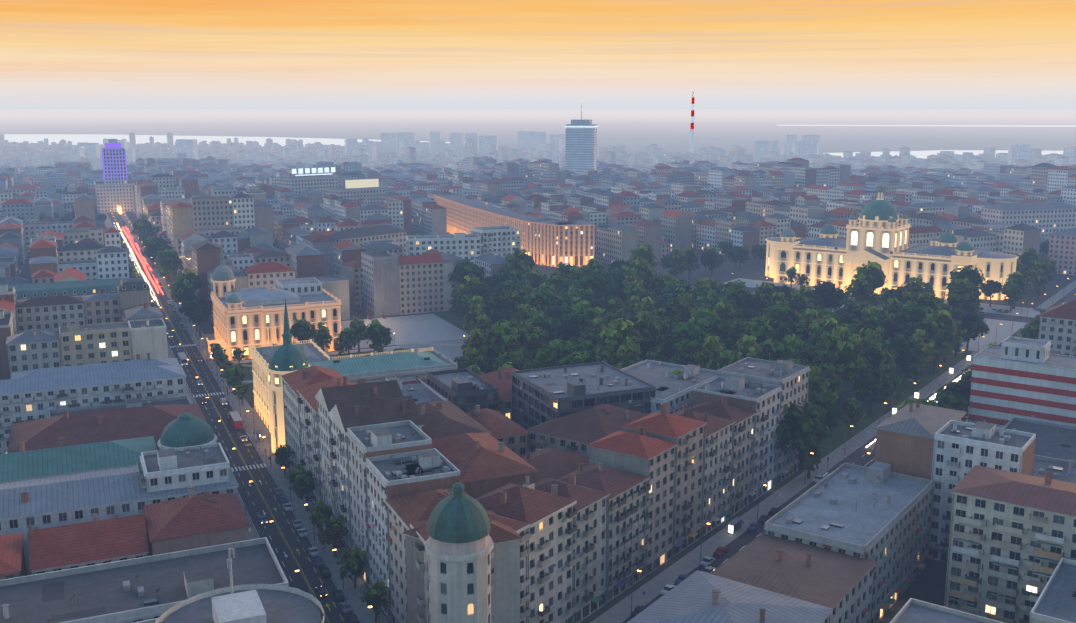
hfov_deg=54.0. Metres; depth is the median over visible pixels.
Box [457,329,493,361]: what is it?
tree
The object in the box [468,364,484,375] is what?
tree
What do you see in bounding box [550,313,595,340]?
tree
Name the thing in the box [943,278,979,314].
tree
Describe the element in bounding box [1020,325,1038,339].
tree
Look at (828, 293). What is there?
tree
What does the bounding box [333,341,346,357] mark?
tree
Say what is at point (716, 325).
tree
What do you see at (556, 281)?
tree
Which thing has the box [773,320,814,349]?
tree
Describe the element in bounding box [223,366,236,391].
tree
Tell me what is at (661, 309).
tree
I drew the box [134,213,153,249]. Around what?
tree
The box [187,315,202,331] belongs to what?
tree
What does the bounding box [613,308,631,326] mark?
tree
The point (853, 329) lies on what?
tree
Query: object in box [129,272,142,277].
tree
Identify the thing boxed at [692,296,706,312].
tree
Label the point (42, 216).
tree
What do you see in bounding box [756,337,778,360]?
tree
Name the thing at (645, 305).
tree
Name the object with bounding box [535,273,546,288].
tree
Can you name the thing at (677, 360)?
tree
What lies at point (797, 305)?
tree
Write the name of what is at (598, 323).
tree
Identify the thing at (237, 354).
tree
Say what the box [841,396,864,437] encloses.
tree
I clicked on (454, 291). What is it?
tree
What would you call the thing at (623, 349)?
tree
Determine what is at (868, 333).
tree
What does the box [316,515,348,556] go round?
tree
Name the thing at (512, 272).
tree
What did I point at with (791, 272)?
tree
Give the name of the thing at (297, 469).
tree
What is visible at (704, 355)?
tree
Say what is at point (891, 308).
tree
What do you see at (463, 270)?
tree
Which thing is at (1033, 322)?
tree
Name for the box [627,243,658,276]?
tree
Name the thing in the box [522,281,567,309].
tree
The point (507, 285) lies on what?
tree
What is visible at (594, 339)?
tree
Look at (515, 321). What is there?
tree
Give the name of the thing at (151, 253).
tree
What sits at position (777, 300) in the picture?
tree
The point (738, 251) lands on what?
tree
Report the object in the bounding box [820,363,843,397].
tree
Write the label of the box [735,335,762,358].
tree
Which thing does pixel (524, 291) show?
tree
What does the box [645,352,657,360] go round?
tree
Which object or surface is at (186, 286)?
tree
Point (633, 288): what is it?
tree
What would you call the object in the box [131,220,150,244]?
tree
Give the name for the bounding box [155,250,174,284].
tree
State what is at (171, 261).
tree
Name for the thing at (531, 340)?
tree
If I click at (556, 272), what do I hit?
tree
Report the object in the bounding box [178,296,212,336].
tree
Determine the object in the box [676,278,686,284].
tree
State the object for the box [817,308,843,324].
tree
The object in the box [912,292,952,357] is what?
tree
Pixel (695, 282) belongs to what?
tree
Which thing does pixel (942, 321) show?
tree
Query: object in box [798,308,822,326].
tree
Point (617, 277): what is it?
tree
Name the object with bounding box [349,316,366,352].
tree
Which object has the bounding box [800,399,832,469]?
tree
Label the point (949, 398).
tree
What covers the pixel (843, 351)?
tree
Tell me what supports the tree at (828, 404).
on the ground
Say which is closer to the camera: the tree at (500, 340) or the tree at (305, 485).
the tree at (305, 485)
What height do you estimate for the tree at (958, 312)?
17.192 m
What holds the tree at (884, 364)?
on the ground
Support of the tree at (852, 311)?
on the ground
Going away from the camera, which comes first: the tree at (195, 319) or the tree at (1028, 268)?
the tree at (195, 319)
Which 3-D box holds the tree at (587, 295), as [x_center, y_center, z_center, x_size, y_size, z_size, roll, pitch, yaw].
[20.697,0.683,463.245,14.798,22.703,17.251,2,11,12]
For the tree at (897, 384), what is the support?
on the ground
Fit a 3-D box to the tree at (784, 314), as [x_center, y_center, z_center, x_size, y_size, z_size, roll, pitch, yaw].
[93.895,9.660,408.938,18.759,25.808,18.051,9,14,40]
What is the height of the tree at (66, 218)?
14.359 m
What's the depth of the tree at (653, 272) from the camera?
518.61 m
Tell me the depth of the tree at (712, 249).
643.08 m
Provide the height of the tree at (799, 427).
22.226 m
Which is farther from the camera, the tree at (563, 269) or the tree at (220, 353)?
the tree at (563, 269)
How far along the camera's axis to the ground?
8002.35 m
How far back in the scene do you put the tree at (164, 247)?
661.10 m
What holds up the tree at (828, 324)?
on the ground
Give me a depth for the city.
753.93 m
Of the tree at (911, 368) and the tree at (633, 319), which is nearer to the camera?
the tree at (911, 368)
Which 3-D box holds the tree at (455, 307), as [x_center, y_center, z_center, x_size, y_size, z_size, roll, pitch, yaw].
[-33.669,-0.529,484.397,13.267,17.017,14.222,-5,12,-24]
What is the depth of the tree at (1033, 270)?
566.61 m
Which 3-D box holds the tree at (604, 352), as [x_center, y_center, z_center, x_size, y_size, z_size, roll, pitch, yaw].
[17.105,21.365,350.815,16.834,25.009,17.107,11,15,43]
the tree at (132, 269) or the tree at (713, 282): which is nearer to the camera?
the tree at (713, 282)
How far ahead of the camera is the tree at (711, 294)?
462.85 m
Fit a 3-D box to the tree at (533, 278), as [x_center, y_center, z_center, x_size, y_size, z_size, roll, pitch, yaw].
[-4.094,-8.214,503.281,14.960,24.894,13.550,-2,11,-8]
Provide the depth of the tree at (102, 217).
892.43 m
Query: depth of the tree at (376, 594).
207.13 m
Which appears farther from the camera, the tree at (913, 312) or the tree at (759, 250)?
the tree at (759, 250)
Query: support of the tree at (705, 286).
on the ground
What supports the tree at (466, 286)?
on the ground
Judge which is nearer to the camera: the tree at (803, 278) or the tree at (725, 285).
the tree at (725, 285)
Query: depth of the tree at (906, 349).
371.21 m
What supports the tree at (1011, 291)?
on the ground
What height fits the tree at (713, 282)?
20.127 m
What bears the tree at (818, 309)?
on the ground
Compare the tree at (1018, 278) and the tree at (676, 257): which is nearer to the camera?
the tree at (1018, 278)
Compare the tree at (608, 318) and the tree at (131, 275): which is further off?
the tree at (131, 275)
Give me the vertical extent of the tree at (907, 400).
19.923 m
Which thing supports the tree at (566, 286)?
on the ground
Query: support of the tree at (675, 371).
on the ground
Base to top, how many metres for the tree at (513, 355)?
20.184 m
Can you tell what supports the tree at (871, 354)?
on the ground
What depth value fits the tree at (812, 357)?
341.80 m
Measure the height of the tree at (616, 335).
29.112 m
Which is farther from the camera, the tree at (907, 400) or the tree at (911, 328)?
the tree at (911, 328)
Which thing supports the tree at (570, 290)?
on the ground
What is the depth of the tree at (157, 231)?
750.95 m
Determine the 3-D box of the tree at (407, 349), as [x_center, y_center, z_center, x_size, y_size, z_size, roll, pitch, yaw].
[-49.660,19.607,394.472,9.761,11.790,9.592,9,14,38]
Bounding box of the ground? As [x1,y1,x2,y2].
[0,109,1075,622]
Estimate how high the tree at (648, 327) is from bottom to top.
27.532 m
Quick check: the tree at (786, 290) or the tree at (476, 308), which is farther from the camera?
the tree at (786, 290)
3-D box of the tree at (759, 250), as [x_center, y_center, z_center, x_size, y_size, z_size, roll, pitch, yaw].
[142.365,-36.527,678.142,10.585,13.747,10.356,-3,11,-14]
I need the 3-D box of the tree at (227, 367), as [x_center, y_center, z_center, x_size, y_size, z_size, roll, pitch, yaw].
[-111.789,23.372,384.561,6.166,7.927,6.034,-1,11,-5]
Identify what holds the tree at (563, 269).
on the ground
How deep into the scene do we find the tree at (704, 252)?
648.55 m
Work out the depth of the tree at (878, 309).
419.40 m
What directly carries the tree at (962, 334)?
on the ground
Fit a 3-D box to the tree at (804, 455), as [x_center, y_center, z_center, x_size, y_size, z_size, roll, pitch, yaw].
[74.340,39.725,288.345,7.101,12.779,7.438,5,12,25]
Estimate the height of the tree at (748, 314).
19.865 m
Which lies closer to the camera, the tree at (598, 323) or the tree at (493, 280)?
the tree at (598, 323)
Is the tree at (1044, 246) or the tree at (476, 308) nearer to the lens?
the tree at (476, 308)
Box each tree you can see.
[38,213,45,219]
[61,216,71,220]
[96,214,106,226]
[129,265,135,276]
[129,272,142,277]
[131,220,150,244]
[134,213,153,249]
[143,237,168,267]
[147,247,159,268]
[153,227,159,237]
[154,251,160,265]
[155,246,171,250]
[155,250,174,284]
[157,247,183,286]
[170,268,203,319]
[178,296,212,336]
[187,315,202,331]
[209,343,225,364]
[213,349,227,363]
[215,354,230,369]
[217,359,236,375]
[220,365,234,378]
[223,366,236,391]
[226,363,244,398]
[231,381,249,404]
[232,347,245,363]
[271,444,294,475]
[284,464,306,491]
[289,470,315,510]
[290,318,315,343]
[308,501,332,530]
[311,322,332,350]
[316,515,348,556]
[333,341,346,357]
[336,327,360,357]
[336,547,367,588]
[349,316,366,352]
[358,581,389,622]
[362,321,391,349]
[371,344,385,354]
[396,348,414,352]
[447,258,485,287]
[448,287,463,318]
[448,293,465,328]
[453,351,494,373]
[456,282,500,306]
[457,275,480,293]
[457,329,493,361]
[458,293,487,317]
[462,295,486,333]
[467,313,491,340]
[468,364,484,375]
[479,296,518,325]
[481,272,518,291]
[484,320,528,360]
[484,324,507,357]
[489,355,522,371]
[494,280,519,293]
[497,247,534,277]
[497,362,513,369]
[499,264,524,284]
[500,290,523,326]
[503,349,527,369]
[509,303,531,327]
[515,350,533,369]
[517,283,536,307]
[517,320,544,361]
[518,269,541,290]
[519,307,543,325]
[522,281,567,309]
[529,313,559,343]
[530,339,569,368]
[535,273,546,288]
[538,275,568,290]
[538,341,579,367]
[547,270,563,280]
[550,262,576,278]
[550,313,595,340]
[556,350,605,365]
[557,279,585,292]
[563,285,578,302]
[565,266,582,282]
[566,297,579,310]
[568,303,607,326]
[569,287,595,304]
[569,334,602,345]
[570,299,591,311]
[574,267,618,298]
[575,338,611,365]
[581,259,604,276]
[583,317,604,338]
[588,298,617,314]
[599,318,642,362]
[602,315,620,326]
[606,259,631,271]
[610,265,646,306]
[611,343,638,365]
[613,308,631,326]
[614,357,642,367]
[621,267,643,306]
[623,280,645,308]
[625,293,665,308]
[625,295,640,314]
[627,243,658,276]
[627,312,643,323]
[631,311,666,357]
[632,354,661,360]
[633,257,655,293]
[634,296,657,316]
[638,258,657,279]
[645,346,667,361]
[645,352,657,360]
[652,273,674,295]
[657,307,669,318]
[660,254,674,270]
[662,334,679,359]
[664,357,687,365]
[667,247,687,278]
[667,281,693,296]
[668,369,683,374]
[669,316,711,356]
[671,292,702,323]
[671,338,702,364]
[675,287,684,298]
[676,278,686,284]
[683,247,700,280]
[687,289,714,306]
[690,307,735,349]
[690,336,723,368]
[692,279,699,287]
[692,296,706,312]
[693,277,710,292]
[700,246,708,271]
[700,251,724,278]
[701,283,711,292]
[701,289,716,302]
[703,296,740,314]
[706,246,718,272]
[706,350,742,370]
[708,277,718,287]
[710,282,734,288]
[713,286,725,297]
[713,301,736,320]
[714,280,758,304]
[716,336,725,350]
[718,241,733,260]
[726,247,744,269]
[728,318,749,343]
[729,245,750,270]
[731,338,755,353]
[733,309,762,320]
[734,319,764,343]
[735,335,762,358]
[751,244,765,264]
[752,315,778,346]
[753,281,776,305]
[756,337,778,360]
[761,304,798,328]
[763,292,788,314]
[772,284,796,300]
[772,336,804,359]
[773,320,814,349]
[776,401,821,453]
[782,348,837,376]
[783,355,823,367]
[784,266,796,287]
[784,334,797,343]
[786,298,811,314]
[788,358,811,365]
[791,285,819,315]
[796,436,822,478]
[797,274,809,286]
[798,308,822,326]
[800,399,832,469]
[808,316,839,345]
[808,390,842,440]
[809,364,832,393]
[810,280,844,309]
[811,305,823,317]
[813,332,847,368]
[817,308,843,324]
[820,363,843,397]
[823,324,869,409]
[835,299,869,315]
[837,322,859,336]
[839,303,867,324]
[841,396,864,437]
[844,260,887,306]
[850,308,877,334]
[852,364,892,416]
[858,327,882,349]
[860,343,895,399]
[866,317,906,341]
[868,309,897,319]
[869,326,891,343]
[871,305,887,317]
[877,349,897,402]
[880,284,905,303]
[881,333,925,377]
[882,297,902,315]
[884,373,907,409]
[896,300,934,322]
[896,398,921,411]
[897,321,946,348]
[898,276,925,309]
[898,354,927,387]
[910,327,938,385]
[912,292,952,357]
[912,398,937,406]
[922,282,934,293]
[924,307,956,372]
[926,341,947,371]
[932,390,967,411]
[934,400,950,408]
[937,381,970,407]
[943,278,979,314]
[944,329,960,362]
[946,265,985,312]
[950,319,969,358]
[951,310,964,349]
[952,313,989,355]
[957,365,972,415]
[962,284,983,311]
[979,280,1002,306]
[1000,282,1023,311]
[1001,270,1026,308]
[1016,258,1025,275]
[1018,248,1038,286]
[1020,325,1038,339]
[1023,259,1050,294]
[1024,316,1039,330]
[1026,261,1044,295]
[1030,268,1047,299]
[1039,239,1049,254]
[1041,258,1056,291]
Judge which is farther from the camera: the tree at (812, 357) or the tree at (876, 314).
the tree at (876, 314)
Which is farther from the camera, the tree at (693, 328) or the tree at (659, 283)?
the tree at (659, 283)
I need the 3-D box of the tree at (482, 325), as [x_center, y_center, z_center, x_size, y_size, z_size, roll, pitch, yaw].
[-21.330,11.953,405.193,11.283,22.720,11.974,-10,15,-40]
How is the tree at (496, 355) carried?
on the ground
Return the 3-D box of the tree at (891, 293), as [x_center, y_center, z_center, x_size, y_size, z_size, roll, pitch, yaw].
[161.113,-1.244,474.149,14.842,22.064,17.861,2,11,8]
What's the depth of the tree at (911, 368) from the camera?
374.21 m
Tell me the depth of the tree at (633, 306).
452.23 m
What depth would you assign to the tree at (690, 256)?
616.14 m
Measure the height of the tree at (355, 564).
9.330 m
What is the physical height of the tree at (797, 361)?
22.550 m
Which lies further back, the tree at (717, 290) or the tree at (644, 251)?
the tree at (644, 251)
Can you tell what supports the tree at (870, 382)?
on the ground
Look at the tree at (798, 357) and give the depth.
338.46 m
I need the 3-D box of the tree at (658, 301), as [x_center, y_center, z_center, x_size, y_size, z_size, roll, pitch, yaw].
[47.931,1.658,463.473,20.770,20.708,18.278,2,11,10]
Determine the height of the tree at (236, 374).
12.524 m
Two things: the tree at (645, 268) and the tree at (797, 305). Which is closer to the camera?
the tree at (797, 305)
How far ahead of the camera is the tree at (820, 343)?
363.07 m
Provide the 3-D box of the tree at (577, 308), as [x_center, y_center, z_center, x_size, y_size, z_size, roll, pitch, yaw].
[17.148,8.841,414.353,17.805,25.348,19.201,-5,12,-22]
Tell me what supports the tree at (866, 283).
on the streets
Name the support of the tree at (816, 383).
on the ground
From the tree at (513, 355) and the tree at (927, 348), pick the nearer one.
the tree at (513, 355)
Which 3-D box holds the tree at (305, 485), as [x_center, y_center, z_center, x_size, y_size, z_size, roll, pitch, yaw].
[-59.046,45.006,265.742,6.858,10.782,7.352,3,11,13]
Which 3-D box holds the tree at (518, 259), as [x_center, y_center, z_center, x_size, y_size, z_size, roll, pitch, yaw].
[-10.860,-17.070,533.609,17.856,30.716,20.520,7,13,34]
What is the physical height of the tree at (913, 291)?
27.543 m
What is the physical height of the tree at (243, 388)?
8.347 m
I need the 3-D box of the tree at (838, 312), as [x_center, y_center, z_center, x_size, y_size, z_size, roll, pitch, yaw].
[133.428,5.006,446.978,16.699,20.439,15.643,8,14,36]
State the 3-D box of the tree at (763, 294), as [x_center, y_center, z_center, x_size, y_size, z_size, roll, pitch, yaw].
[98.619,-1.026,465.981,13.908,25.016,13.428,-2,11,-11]
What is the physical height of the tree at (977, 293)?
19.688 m
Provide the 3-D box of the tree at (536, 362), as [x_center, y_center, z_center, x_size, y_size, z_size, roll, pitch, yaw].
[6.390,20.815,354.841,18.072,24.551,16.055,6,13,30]
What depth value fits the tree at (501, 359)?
348.46 m
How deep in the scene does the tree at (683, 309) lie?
432.55 m
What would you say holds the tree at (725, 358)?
on the ground
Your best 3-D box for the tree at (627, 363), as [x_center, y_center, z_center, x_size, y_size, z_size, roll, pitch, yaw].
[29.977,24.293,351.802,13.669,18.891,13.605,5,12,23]
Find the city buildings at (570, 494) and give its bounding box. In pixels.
[0,278,1075,622]
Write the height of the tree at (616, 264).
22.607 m
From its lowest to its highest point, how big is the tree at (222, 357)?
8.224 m
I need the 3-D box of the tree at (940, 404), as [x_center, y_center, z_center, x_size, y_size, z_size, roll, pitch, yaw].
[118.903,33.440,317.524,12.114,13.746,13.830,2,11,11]
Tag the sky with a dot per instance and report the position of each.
(55, 54)
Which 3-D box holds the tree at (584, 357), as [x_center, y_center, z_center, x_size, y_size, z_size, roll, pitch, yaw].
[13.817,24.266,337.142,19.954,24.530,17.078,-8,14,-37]
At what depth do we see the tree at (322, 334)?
423.82 m
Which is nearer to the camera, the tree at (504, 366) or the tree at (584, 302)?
the tree at (504, 366)
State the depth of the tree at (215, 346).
415.11 m
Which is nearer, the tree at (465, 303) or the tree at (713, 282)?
the tree at (465, 303)
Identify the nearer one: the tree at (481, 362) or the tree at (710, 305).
the tree at (481, 362)
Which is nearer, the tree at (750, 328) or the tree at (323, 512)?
the tree at (323, 512)
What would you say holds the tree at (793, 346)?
on the ground
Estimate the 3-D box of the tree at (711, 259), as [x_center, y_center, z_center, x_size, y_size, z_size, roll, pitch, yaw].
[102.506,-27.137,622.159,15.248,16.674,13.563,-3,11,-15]
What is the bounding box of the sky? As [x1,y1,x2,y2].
[0,0,1075,108]
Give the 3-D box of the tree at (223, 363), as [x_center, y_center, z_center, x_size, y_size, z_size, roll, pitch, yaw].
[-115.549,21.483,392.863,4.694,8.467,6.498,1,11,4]
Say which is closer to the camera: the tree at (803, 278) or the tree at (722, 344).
the tree at (722, 344)
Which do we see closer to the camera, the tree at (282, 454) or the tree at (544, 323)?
the tree at (282, 454)
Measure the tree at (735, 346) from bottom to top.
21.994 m
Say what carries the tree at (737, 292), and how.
on the ground
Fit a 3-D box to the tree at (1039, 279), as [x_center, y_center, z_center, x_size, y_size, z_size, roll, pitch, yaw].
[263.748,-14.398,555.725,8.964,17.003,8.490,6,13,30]
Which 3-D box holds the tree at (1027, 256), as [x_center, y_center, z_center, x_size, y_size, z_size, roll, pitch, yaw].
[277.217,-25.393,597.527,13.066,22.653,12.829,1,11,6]
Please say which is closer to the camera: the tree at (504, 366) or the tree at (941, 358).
the tree at (504, 366)
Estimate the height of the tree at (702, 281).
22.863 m
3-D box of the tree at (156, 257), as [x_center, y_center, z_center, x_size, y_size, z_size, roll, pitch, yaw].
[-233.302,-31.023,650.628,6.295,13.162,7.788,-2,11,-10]
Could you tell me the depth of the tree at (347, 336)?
422.88 m
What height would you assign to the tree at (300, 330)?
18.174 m
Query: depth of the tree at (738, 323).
410.41 m
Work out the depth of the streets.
345.68 m
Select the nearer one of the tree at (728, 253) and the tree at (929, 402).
the tree at (929, 402)
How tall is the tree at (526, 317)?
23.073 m
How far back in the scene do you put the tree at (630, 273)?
492.12 m
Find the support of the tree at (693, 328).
on the ground
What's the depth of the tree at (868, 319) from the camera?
405.47 m
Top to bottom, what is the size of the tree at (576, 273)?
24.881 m
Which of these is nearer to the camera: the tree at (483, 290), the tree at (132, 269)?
the tree at (483, 290)
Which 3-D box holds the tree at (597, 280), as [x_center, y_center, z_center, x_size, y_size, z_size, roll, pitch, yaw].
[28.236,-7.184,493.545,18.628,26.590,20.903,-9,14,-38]
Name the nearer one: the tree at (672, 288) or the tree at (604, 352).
the tree at (604, 352)
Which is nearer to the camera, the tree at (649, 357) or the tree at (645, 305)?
the tree at (649, 357)
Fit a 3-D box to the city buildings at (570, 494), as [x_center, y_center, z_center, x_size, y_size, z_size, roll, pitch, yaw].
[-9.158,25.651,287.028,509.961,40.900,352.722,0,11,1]
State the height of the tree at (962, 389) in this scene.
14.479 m
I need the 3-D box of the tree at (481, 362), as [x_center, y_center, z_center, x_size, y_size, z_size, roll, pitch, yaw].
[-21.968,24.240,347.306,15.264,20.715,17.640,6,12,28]
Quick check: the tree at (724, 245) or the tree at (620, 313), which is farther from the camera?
the tree at (724, 245)
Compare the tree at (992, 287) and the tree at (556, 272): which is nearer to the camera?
the tree at (556, 272)
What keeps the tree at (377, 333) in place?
on the ground
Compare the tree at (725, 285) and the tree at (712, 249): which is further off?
the tree at (712, 249)
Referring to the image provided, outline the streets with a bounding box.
[4,125,1075,622]
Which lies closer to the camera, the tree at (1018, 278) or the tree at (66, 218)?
the tree at (1018, 278)
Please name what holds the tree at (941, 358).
on the ground
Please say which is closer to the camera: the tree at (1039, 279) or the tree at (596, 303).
the tree at (596, 303)
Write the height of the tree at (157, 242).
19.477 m
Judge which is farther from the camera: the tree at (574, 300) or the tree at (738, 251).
the tree at (738, 251)
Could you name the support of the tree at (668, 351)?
on the ground
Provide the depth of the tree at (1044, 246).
678.53 m
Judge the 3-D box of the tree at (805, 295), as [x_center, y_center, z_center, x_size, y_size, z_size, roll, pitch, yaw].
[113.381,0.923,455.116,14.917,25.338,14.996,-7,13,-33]
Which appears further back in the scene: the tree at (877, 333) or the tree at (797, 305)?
the tree at (797, 305)
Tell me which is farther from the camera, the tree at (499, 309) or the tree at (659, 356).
the tree at (499, 309)
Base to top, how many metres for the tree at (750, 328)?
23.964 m
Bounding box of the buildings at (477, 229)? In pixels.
[69,91,1075,622]
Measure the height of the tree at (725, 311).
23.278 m
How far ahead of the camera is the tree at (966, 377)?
345.26 m
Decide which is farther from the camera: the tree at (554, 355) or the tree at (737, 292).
the tree at (737, 292)
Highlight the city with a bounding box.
[0,132,1075,622]
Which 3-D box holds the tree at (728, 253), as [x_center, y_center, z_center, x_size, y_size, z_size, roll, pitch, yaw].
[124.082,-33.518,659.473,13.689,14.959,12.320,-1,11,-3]
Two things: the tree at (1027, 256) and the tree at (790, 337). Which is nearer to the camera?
the tree at (790, 337)
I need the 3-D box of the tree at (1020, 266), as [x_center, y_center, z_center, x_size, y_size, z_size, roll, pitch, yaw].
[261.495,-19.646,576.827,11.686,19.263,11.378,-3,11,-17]
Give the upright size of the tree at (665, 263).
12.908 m
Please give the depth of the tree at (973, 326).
426.94 m
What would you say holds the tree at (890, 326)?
on the ground
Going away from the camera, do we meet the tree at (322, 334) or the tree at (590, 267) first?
the tree at (322, 334)
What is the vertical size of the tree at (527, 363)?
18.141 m
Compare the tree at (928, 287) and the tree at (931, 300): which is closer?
the tree at (931, 300)
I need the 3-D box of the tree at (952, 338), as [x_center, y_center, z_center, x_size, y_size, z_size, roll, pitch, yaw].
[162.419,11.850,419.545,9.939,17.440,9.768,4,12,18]
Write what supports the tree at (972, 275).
on the streets
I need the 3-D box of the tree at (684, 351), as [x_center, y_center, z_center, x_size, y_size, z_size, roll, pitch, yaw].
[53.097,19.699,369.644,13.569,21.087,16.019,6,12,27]
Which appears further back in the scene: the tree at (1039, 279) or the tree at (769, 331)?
the tree at (1039, 279)
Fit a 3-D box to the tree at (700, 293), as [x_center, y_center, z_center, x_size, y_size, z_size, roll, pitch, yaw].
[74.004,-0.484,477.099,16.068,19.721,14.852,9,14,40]
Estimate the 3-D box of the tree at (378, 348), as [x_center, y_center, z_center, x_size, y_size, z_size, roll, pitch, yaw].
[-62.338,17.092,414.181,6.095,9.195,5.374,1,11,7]
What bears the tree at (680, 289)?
on the ground
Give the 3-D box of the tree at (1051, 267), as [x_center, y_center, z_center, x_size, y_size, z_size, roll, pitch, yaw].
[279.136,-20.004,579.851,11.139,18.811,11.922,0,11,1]
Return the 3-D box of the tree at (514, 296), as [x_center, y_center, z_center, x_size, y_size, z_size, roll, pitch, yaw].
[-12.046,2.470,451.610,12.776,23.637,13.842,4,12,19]
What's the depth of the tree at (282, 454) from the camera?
290.20 m
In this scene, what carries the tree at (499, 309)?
on the ground

